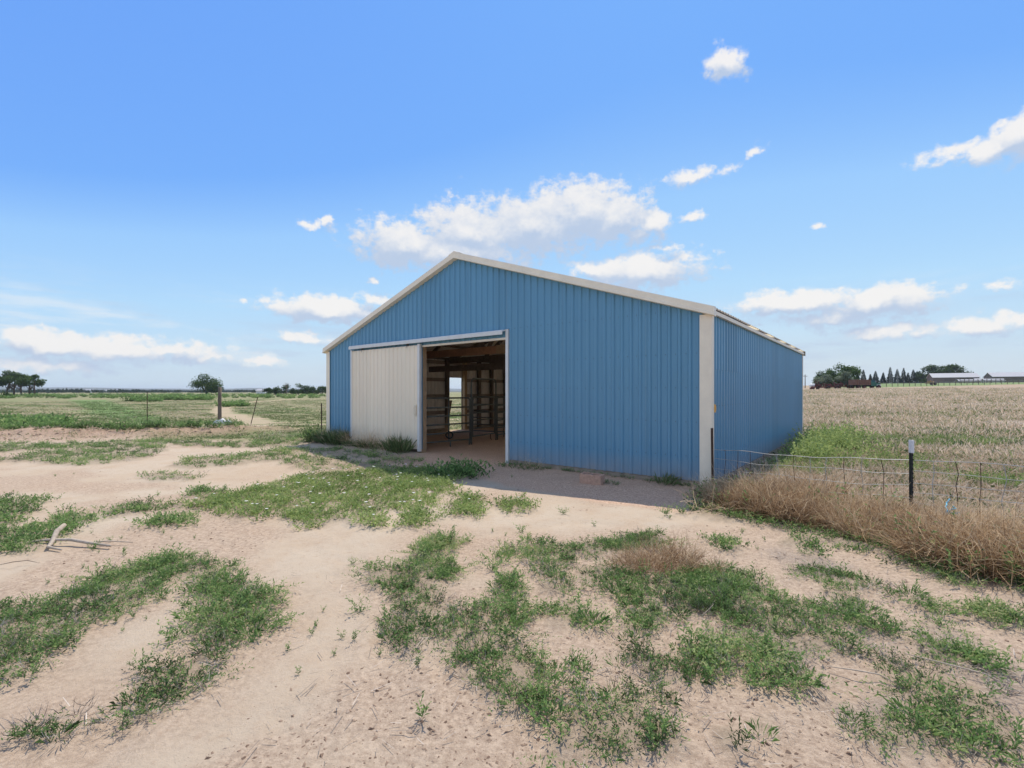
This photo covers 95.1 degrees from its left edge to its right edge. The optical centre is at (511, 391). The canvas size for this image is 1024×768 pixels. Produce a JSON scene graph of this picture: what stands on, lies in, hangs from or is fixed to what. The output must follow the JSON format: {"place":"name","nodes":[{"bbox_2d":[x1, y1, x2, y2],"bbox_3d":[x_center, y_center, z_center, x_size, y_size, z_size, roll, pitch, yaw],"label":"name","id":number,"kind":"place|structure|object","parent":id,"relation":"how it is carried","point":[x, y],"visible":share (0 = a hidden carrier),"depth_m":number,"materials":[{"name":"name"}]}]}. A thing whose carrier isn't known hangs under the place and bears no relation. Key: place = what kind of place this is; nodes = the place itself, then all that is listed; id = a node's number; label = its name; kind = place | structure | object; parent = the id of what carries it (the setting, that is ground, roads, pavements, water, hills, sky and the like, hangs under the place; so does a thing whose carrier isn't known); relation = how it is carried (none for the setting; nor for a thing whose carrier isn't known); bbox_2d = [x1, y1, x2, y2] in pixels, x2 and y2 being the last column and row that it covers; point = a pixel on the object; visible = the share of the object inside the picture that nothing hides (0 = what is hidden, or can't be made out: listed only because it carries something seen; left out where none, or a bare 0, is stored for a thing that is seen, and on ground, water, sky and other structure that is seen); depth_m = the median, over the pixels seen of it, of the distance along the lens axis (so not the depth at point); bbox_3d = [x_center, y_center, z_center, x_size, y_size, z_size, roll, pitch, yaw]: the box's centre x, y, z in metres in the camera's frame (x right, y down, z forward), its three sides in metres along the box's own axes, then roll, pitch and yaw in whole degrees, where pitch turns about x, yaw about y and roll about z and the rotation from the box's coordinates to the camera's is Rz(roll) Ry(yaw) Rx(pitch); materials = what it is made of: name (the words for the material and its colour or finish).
{"place":"outdoors","nodes":[
{"label":"outdoors","id":0,"kind":"place"},
{"bbox_2d":[0,387,460,390],"bbox_3d":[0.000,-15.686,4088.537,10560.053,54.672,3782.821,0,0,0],"label":"hills","id":1,"kind":"structure","parent":0,"point":[50,388],"depth_m":3906.44,"materials":[{"name":"green plant"}]},
{"bbox_2d":[311,424,416,452],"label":"weeds","id":2,"kind":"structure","parent":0,"point":[328,437],"depth_m":13.56,"materials":[{"name":"green plant"}]},
{"bbox_2d":[0,382,1023,767],"bbox_3d":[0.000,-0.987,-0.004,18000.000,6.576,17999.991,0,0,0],"label":"ground","id":3,"kind":"structure","parent":0,"point":[184,734],"depth_m":3.16,"materials":[{"name":"soil"}]},
{"bbox_2d":[0,391,14,397],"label":"shrub","id":4,"kind":"object","parent":3,"relation":"on","point":[6,394],"visible":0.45,"depth_m":120.09,"materials":[{"name":"green plant"}]},
{"bbox_2d":[0,369,34,394],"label":"cottonwood tree","id":5,"kind":"object","parent":3,"relation":"on","point":[7,377],"visible":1,"depth_m":188.74,"materials":[{"name":"green plant"}]},
{"bbox_2d":[18,374,46,394],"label":"cottonwood tree","id":6,"kind":"object","parent":3,"relation":"on","point":[39,382],"visible":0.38,"depth_m":196.88,"materials":[{"name":"green plant"}]},
{"bbox_2d":[17,523,132,549],"bbox_3d":[-4.759,1.569,5.068,1.168,0.177,0.343,0,0,10],"label":"dead branch","id":7,"kind":"object","parent":3,"relation":"on","point":[53,538],"visible":0.94,"depth_m":5.08,"materials":[{"name":"beige wood"}]},
{"bbox_2d":[87,538,103,550],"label":"weed plant","id":8,"kind":"object","parent":3,"relation":"on","point":[94,545],"visible":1,"depth_m":4.97,"materials":[{"name":"green plant"}]},
{"bbox_2d":[0,481,226,554],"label":"weed patch","id":9,"kind":"object","parent":3,"relation":"on","point":[37,529],"visible":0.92,"depth_m":5.99,"materials":[{"name":"green plant"}]},
{"bbox_2d":[0,416,247,431],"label":"bank weeds","id":10,"kind":"object","parent":3,"relation":"on","point":[103,425],"visible":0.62,"depth_m":17.35,"materials":[{"name":"green plant"}]},
{"bbox_2d":[2,425,290,440],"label":"bank clods","id":11,"kind":"object","parent":3,"relation":"on","point":[141,432],"visible":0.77,"depth_m":16.87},
{"bbox_2d":[0,423,298,440],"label":"grass","id":12,"kind":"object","parent":3,"relation":"on","point":[172,432],"visible":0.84,"depth_m":16.78,"materials":[{"name":"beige plant"}]},
{"bbox_2d":[0,542,304,746],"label":"weed patch","id":13,"kind":"object","parent":3,"relation":"on","point":[166,559],"visible":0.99,"depth_m":3.32,"materials":[{"name":"green plant"}]},
{"bbox_2d":[0,388,322,392],"bbox_3d":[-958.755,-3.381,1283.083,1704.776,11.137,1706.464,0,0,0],"label":"woods","id":14,"kind":"object","parent":3,"relation":"on","point":[66,390],"visible":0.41,"depth_m":633.29,"materials":[{"name":"green plant"}]},
{"bbox_2d":[147,584,177,600],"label":"weed plant","id":15,"kind":"object","parent":3,"relation":"on","point":[161,594],"visible":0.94,"depth_m":3.73,"materials":[{"name":"green plant"}]},
{"bbox_2d":[0,392,324,426],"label":"pasture shrubs","id":16,"kind":"object","parent":3,"relation":"on","point":[5,418],"visible":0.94,"depth_m":91.84,"materials":[{"name":"green plant"}]},
{"bbox_2d":[157,619,186,641],"bbox_3d":[-2.279,1.596,3.093,0.214,0.144,0.186,0,0,14],"label":"weed plant","id":17,"kind":"object","parent":3,"relation":"on","point":[170,632],"visible":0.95,"depth_m":3.10,"materials":[{"name":"green plant"}]},
{"bbox_2d":[171,590,201,607],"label":"weed plant","id":18,"kind":"object","parent":3,"relation":"on","point":[188,598],"visible":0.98,"depth_m":3.59,"materials":[{"name":"green plant"}]},
{"bbox_2d":[186,374,224,393],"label":"cottonwood tree","id":19,"kind":"object","parent":3,"relation":"on","point":[212,385],"visible":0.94,"depth_m":212.90,"materials":[{"name":"green plant"}]},
{"bbox_2d":[0,429,423,479],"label":"weed patch","id":20,"kind":"object","parent":3,"relation":"on","point":[100,456],"visible":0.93,"depth_m":12.18,"materials":[{"name":"green plant"}]},
{"bbox_2d":[218,387,221,419],"bbox_3d":[-14.495,0.867,23.230,0.183,2.164,0.167,0,0,0],"label":"wooden post","id":21,"kind":"object","parent":3,"relation":"on","point":[219,403],"visible":0.72,"depth_m":23.17,"materials":[{"name":"grey wood"}]},
{"bbox_2d":[213,418,230,424],"bbox_3d":[-14.227,1.470,23.074,0.941,0.351,0.311,0,0,0],"label":"white bag","id":22,"kind":"object","parent":3,"relation":"on","point":[222,419],"visible":0.33,"depth_m":22.97,"materials":[{"name":"plastic"}]},
{"bbox_2d":[0,399,460,444],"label":"pasture grass","id":23,"kind":"structure","parent":3,"relation":"on","point":[228,436],"depth_m":35.74,"materials":[{"name":"green plant"}]},
{"bbox_2d":[255,389,265,393],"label":"farm shed","id":24,"kind":"structure","parent":3,"relation":"on","point":[258,391],"depth_m":330.25,"materials":[{"name":"white metal"}]},
{"bbox_2d":[262,387,271,394],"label":"hedgerow tree","id":25,"kind":"object","parent":3,"relation":"on","point":[267,390],"visible":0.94,"depth_m":231.21,"materials":[{"name":"green plant"}]},
{"bbox_2d":[271,386,282,394],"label":"hedgerow tree","id":26,"kind":"object","parent":3,"relation":"on","point":[275,391],"visible":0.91,"depth_m":231.17,"materials":[{"name":"green plant"}]},
{"bbox_2d":[278,385,292,393],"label":"hedgerow tree","id":27,"kind":"object","parent":3,"relation":"on","point":[284,389],"visible":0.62,"depth_m":231.78,"materials":[{"name":"green plant"}]},
{"bbox_2d":[290,383,303,393],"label":"hedgerow tree","id":28,"kind":"object","parent":3,"relation":"on","point":[297,391],"visible":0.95,"depth_m":231.24,"materials":[{"name":"green plant"}]},
{"bbox_2d":[300,385,309,394],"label":"hedgerow tree","id":29,"kind":"object","parent":3,"relation":"on","point":[306,389],"visible":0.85,"depth_m":231.03,"materials":[{"name":"green plant"}]},
{"bbox_2d":[297,422,326,442],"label":"leafy bush","id":30,"kind":"object","parent":3,"relation":"on","point":[308,437],"visible":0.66,"depth_m":15.13,"materials":[{"name":"green plant"}]},
{"bbox_2d":[308,386,321,394],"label":"hedgerow tree","id":31,"kind":"object","parent":3,"relation":"on","point":[311,389],"visible":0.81,"depth_m":230.87,"materials":[{"name":"green plant"}]},
{"bbox_2d":[315,386,325,394],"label":"hedgerow tree","id":32,"kind":"object","parent":3,"relation":"on","point":[323,389],"visible":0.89,"depth_m":231.37,"materials":[{"name":"green plant"}]},
{"bbox_2d":[158,463,541,529],"bbox_3d":[-1.974,1.586,7.655,5.276,0.223,4.400,0,0,24],"label":"weed patch","id":33,"kind":"object","parent":3,"relation":"on","point":[415,515],"visible":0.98,"depth_m":6.98,"materials":[{"name":"green plant"}]},
{"bbox_2d":[344,593,371,613],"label":"weed plant","id":34,"kind":"object","parent":3,"relation":"on","point":[356,609],"visible":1,"depth_m":3.52,"materials":[{"name":"green plant"}]},
{"bbox_2d":[414,690,431,717],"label":"weed plant","id":35,"kind":"object","parent":3,"relation":"on","point":[422,712],"visible":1,"depth_m":2.36,"materials":[{"name":"green plant"}]},
{"bbox_2d":[429,524,455,541],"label":"weed plant","id":36,"kind":"object","parent":3,"relation":"on","point":[450,540],"visible":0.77,"depth_m":5.06,"materials":[{"name":"green plant"}]},
{"bbox_2d":[444,400,451,431],"bbox_3d":[-2.514,1.000,18.424,0.100,1.313,0.631,0,0,14],"label":"leaning board","id":37,"kind":"object","parent":3,"relation":"on","point":[450,404],"visible":0.64,"depth_m":18.41,"materials":[{"name":"brown wood"}]},
{"bbox_2d":[427,397,470,446],"bbox_3d":[-1.950,0.907,13.913,1.831,1.486,0.051,0,0,-43],"label":"corral panel","id":38,"kind":"object","parent":3,"relation":"on","point":[469,422],"visible":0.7,"depth_m":13.99,"materials":[{"name":"grey metal"}]},
{"bbox_2d":[423,454,494,479],"bbox_3d":[-1.015,1.495,9.213,1.441,0.427,1.300,0,0,35],"label":"green shrub","id":39,"kind":"object","parent":3,"relation":"on","point":[468,469],"visible":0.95,"depth_m":9.11,"materials":[{"name":"green plant"}]},
{"bbox_2d":[345,525,586,727],"bbox_3d":[-0.583,1.574,3.736,1.371,0.257,3.381,0,0,-24],"label":"weed patch","id":40,"kind":"object","parent":3,"relation":"on","point":[443,570],"visible":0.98,"depth_m":3.28,"materials":[{"name":"green plant"}]},
{"bbox_2d":[470,378,496,444],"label":"bow gate","id":41,"kind":"structure","parent":3,"relation":"on","point":[473,413],"depth_m":15.18,"materials":[{"name":"metal"}]},
{"bbox_2d":[472,396,504,436],"bbox_3d":[-0.306,0.907,17.142,2.798,1.486,0.052,0,0,28],"label":"corral panel","id":42,"kind":"object","parent":3,"relation":"on","point":[503,431],"visible":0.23,"depth_m":17.40,"materials":[{"name":"grey metal"}]},
{"bbox_2d":[482,551,504,571],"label":"weed plant","id":43,"kind":"object","parent":3,"relation":"on","point":[500,561],"visible":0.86,"depth_m":4.30,"materials":[{"name":"green plant"}]},
{"bbox_2d":[497,396,504,439],"bbox_3d":[0.116,0.907,17.107,0.051,1.486,2.651,0,0,29],"label":"corral panel","id":44,"kind":"object","parent":3,"relation":"on","point":[497,416],"visible":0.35,"depth_m":16.04,"materials":[{"name":"grey metal"}]},
{"bbox_2d":[492,560,529,587],"bbox_3d":[-0.005,1.558,3.957,0.355,0.237,0.330,0,0,19],"label":"weed plant","id":45,"kind":"object","parent":3,"relation":"on","point":[501,577],"visible":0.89,"depth_m":3.92,"materials":[{"name":"green plant"}]},
{"bbox_2d":[0,457,1022,767],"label":"pebbles","id":46,"kind":"object","parent":3,"relation":"on","point":[430,729],"visible":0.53,"depth_m":2.41,"materials":[{"name":"beige stone"}]},
{"bbox_2d":[494,460,549,470],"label":"weed","id":47,"kind":"object","parent":3,"relation":"on","point":[515,463],"visible":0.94,"depth_m":10.13,"materials":[{"name":"green plant"}]},
{"bbox_2d":[520,457,545,469],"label":"weed","id":48,"kind":"object","parent":3,"relation":"on","point":[533,464],"visible":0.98,"depth_m":9.91,"materials":[{"name":"green plant"}]},
{"bbox_2d":[322,251,805,486],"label":"barn","id":49,"kind":"structure","parent":3,"relation":"on","point":[603,378],"depth_m":10.18,"materials":[{"name":"blue metal"}]},
{"bbox_2d":[350,344,421,451],"bbox_3d":[-3.734,0.125,13.530,3.250,2.950,0.124,0,0,39],"label":"sliding door","id":50,"kind":"structure","parent":49,"relation":"in","point":[386,383],"depth_m":13.42,"materials":[{"name":"beige paint"}]},
{"bbox_2d":[560,645,593,666],"bbox_3d":[0.382,1.596,2.780,0.168,0.130,0.192,0,0,39],"label":"weed plant","id":51,"kind":"object","parent":3,"relation":"on","point":[569,658],"visible":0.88,"depth_m":2.80,"materials":[{"name":"green plant"}]},
{"bbox_2d":[579,472,604,484],"bbox_3d":[1.432,1.568,8.384,0.400,0.195,0.200,1,2,32],"label":"concrete block","id":52,"kind":"object","parent":3,"relation":"on","point":[592,478],"depth_m":8.31,"materials":[{"name":"grey concrete"}]},
{"bbox_2d":[471,524,766,638],"bbox_3d":[0.975,1.565,4.258,2.645,0.244,2.320,0,0,-11],"label":"weed patch","id":53,"kind":"object","parent":3,"relation":"on","point":[633,539],"visible":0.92,"depth_m":3.92,"materials":[{"name":"green plant"}]},
{"bbox_2d":[544,466,693,486],"bbox_3d":[1.935,1.595,9.057,3.116,0.140,0.292,0,0,39],"label":"weed","id":54,"kind":"object","parent":3,"relation":"on","point":[563,469],"visible":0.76,"depth_m":8.81,"materials":[{"name":"green plant"}]},
{"bbox_2d":[515,628,727,767],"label":"weed patch","id":55,"kind":"object","parent":3,"relation":"on","point":[649,734],"visible":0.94,"depth_m":2.44,"materials":[{"name":"green plant"}]},
{"bbox_2d":[655,503,674,515],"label":"weed plant","id":56,"kind":"object","parent":3,"relation":"on","point":[666,512],"visible":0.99,"depth_m":6.20,"materials":[{"name":"green plant"}]},
{"bbox_2d":[600,527,732,580],"bbox_3d":[1.390,1.519,4.399,1.283,0.495,0.871,0,0,0],"label":"dead bush","id":57,"kind":"object","parent":3,"relation":"on","point":[667,559],"visible":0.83,"depth_m":4.35,"materials":[{"name":"brown plant"}]},
{"bbox_2d":[653,471,681,485],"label":"grass clump","id":58,"kind":"object","parent":3,"relation":"on","point":[672,481],"visible":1,"depth_m":8.20,"materials":[{"name":"green plant"}]},
{"bbox_2d":[675,503,690,513],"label":"weed plant","id":59,"kind":"object","parent":3,"relation":"on","point":[683,508],"visible":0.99,"depth_m":6.33,"materials":[{"name":"green plant"}]},
{"bbox_2d":[688,477,732,495],"bbox_3d":[3.256,1.547,7.400,0.812,0.280,1.125,0,0,43],"label":"green shrub","id":60,"kind":"object","parent":3,"relation":"on","point":[696,484],"visible":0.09,"depth_m":7.42,"materials":[{"name":"green plant"}]},
{"bbox_2d":[711,428,713,480],"bbox_3d":[3.364,1.279,7.865,0.039,1.340,0.041,-1,1,-29],"label":"steel post","id":61,"kind":"object","parent":3,"relation":"on","point":[712,460],"visible":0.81,"depth_m":7.85,"materials":[{"name":"metal"}]},
{"bbox_2d":[713,535,740,551],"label":"weed plant","id":62,"kind":"object","parent":3,"relation":"on","point":[730,547],"visible":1,"depth_m":4.84,"materials":[{"name":"green plant"}]},
{"bbox_2d":[811,381,825,389],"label":"farm implement","id":63,"kind":"object","parent":3,"relation":"on","point":[817,386],"visible":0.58,"depth_m":115.52,"materials":[{"name":"red paint"}]},
{"bbox_2d":[812,374,834,385],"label":"farm tree","id":64,"kind":"object","parent":3,"relation":"on","point":[826,379],"visible":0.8,"depth_m":149.05,"materials":[{"name":"green plant"}]},
{"bbox_2d":[821,382,837,388],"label":"farm implement","id":65,"kind":"object","parent":3,"relation":"on","point":[827,386],"visible":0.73,"depth_m":112.44,"materials":[{"name":"red paint"}]},
{"bbox_2d":[771,419,895,472],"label":"wall weeds","id":66,"kind":"object","parent":3,"relation":"on","point":[814,442],"depth_m":11.77,"materials":[{"name":"green plant"}]},
{"bbox_2d":[824,362,855,379],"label":"farm tree","id":67,"kind":"object","parent":3,"relation":"on","point":[829,371],"visible":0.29,"depth_m":190.45,"materials":[{"name":"green plant"}]},
{"bbox_2d":[660,558,1023,767],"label":"weed patch","id":68,"kind":"object","parent":3,"relation":"on","point":[984,655],"visible":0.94,"depth_m":2.91,"materials":[{"name":"green plant"}]},
{"bbox_2d":[835,382,849,388],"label":"farm implement","id":69,"kind":"object","parent":3,"relation":"on","point":[840,384],"visible":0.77,"depth_m":114.49,"materials":[{"name":"red paint"}]},
{"bbox_2d":[833,370,854,385],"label":"farm tree","id":70,"kind":"object","parent":3,"relation":"on","point":[844,377],"visible":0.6,"depth_m":135.48,"materials":[{"name":"green plant"}]},
{"bbox_2d":[836,365,861,379],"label":"farm tree","id":71,"kind":"object","parent":3,"relation":"on","point":[854,370],"visible":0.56,"depth_m":168.71,"materials":[{"name":"green plant"}]},
{"bbox_2d":[679,458,1023,598],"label":"dry weeds","id":72,"kind":"object","parent":3,"relation":"on","point":[988,542],"visible":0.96,"depth_m":5.08,"materials":[{"name":"beige plant"}]},
{"bbox_2d":[686,492,1023,592],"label":"weed patch","id":73,"kind":"object","parent":3,"relation":"on","point":[812,546],"visible":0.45,"depth_m":5.06,"materials":[{"name":"green plant"}]},
{"bbox_2d":[848,379,880,388],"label":"farm truck","id":74,"kind":"object","parent":3,"relation":"on","point":[863,383],"visible":0.88,"depth_m":111.31,"materials":[{"name":"red metal"}]},
{"bbox_2d":[827,666,903,687],"bbox_3d":[2.003,1.601,2.668,0.351,0.030,0.042,0,0,33],"label":"stick","id":75,"kind":"object","parent":3,"relation":"on","point":[862,671],"visible":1,"depth_m":2.67,"materials":[{"name":"beige wood"}]},
{"bbox_2d":[872,372,880,382],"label":"spruce tree","id":76,"kind":"object","parent":3,"relation":"on","point":[875,377],"visible":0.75,"depth_m":284.54,"materials":[{"name":"green plant"}]},
{"bbox_2d":[880,372,887,383],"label":"spruce tree","id":77,"kind":"object","parent":3,"relation":"on","point":[883,379],"visible":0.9,"depth_m":284.54,"materials":[{"name":"green plant"}]},
{"bbox_2d":[886,367,895,382],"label":"spruce tree","id":78,"kind":"object","parent":3,"relation":"on","point":[890,375],"visible":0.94,"depth_m":284.59,"materials":[{"name":"green plant"}]},
{"bbox_2d":[759,432,1023,488],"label":"field weeds","id":79,"kind":"object","parent":3,"relation":"on","point":[1001,480],"visible":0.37,"depth_m":9.65,"materials":[{"name":"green plant"}]},
{"bbox_2d":[894,369,902,382],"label":"spruce tree","id":80,"kind":"object","parent":3,"relation":"on","point":[897,378],"visible":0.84,"depth_m":284.60,"materials":[{"name":"green plant"}]},
{"bbox_2d":[900,368,908,382],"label":"spruce tree","id":81,"kind":"object","parent":3,"relation":"on","point":[904,379],"visible":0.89,"depth_m":284.50,"materials":[{"name":"green plant"}]},
{"bbox_2d":[909,440,913,509],"bbox_3d":[4.795,1.262,5.629,0.043,1.363,0.046,0,0,-29],"label":"steel post","id":82,"kind":"object","parent":3,"relation":"on","point":[911,459],"visible":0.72,"depth_m":5.62,"materials":[{"name":"black metal"}]},
{"bbox_2d":[714,449,908,505],"bbox_3d":[4.088,1.205,6.740,0.035,0.776,2.616,0,0,-33],"label":"wire mesh","id":83,"kind":"object","parent":82,"relation":"attached to","point":[750,463],"visible":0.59,"depth_m":6.41,"materials":[{"name":"metal"}]},
{"bbox_2d":[914,460,1023,517],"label":"wire mesh","id":84,"kind":"object","parent":82,"relation":"attached to","point":[956,486],"visible":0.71,"depth_m":5.36,"materials":[{"name":"metal"}]},
{"bbox_2d":[909,369,917,382],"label":"spruce tree","id":85,"kind":"object","parent":3,"relation":"on","point":[913,375],"visible":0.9,"depth_m":284.56,"materials":[{"name":"green plant"}]},
{"bbox_2d":[913,372,926,382],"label":"shelter tree","id":86,"kind":"object","parent":3,"relation":"on","point":[922,380],"visible":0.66,"depth_m":290.31,"materials":[{"name":"green plant"}]},
{"bbox_2d":[913,365,934,382],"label":"shelter tree","id":87,"kind":"object","parent":3,"relation":"on","point":[927,370],"visible":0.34,"depth_m":291.30,"materials":[{"name":"green plant"}]},
{"bbox_2d":[926,364,944,372],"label":"shelter tree","id":88,"kind":"object","parent":3,"relation":"on","point":[935,368],"visible":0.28,"depth_m":290.59,"materials":[{"name":"green plant"}]},
{"bbox_2d":[939,365,954,372],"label":"shelter tree","id":89,"kind":"object","parent":3,"relation":"on","point":[946,369],"visible":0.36,"depth_m":288.49,"materials":[{"name":"green plant"}]},
{"bbox_2d":[880,380,1015,386],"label":"field fence","id":90,"kind":"object","parent":3,"relation":"on","point":[955,382],"visible":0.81,"depth_m":137.98,"materials":[{"name":"grey wood"}]},
{"bbox_2d":[926,373,979,382],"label":"farm shed","id":91,"kind":"structure","parent":3,"relation":"on","point":[942,377],"depth_m":259.72,"materials":[{"name":"white metal"}]},
{"bbox_2d":[947,363,959,372],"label":"shelter tree","id":92,"kind":"object","parent":3,"relation":"on","point":[955,367],"visible":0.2,"depth_m":290.43,"materials":[{"name":"green plant"}]},
{"bbox_2d":[904,653,1022,693],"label":"stick","id":93,"kind":"object","parent":3,"relation":"on","point":[960,667],"visible":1,"depth_m":2.72,"materials":[{"name":"brown wood"}]},
{"bbox_2d":[956,365,973,372],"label":"shelter tree","id":94,"kind":"object","parent":3,"relation":"on","point":[960,369],"visible":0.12,"depth_m":290.42,"materials":[{"name":"green plant"}]},
{"bbox_2d":[960,378,1023,382],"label":"plank fence","id":95,"kind":"object","parent":3,"relation":"on","point":[982,380],"visible":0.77,"depth_m":189.84,"materials":[{"name":"grey wood"}]},
{"bbox_2d":[983,379,1005,382],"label":"farm shed","id":96,"kind":"structure","parent":3,"relation":"on","point":[993,380],"depth_m":214.23,"materials":[{"name":"white metal"}]},
{"bbox_2d":[983,372,1023,381],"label":"farm shed","id":97,"kind":"structure","parent":3,"relation":"on","point":[1006,376],"depth_m":239.17,"materials":[{"name":"white metal"}]},
{"bbox_2d":[0,0,1023,388],"label":"sky","id":98,"kind":"structure","parent":0,"point":[224,189],"materials":[{"name":"blue"}]},
{"bbox_2d":[717,445,1023,520],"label":"dry grass","id":99,"kind":"structure","parent":0,"point":[891,475],"depth_m":8.53,"materials":[{"name":"beige plant"}]},
{"bbox_2d":[786,386,1023,459],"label":"dry grass","id":100,"kind":"structure","parent":0,"point":[896,408],"depth_m":25.71,"materials":[{"name":"beige plant"}]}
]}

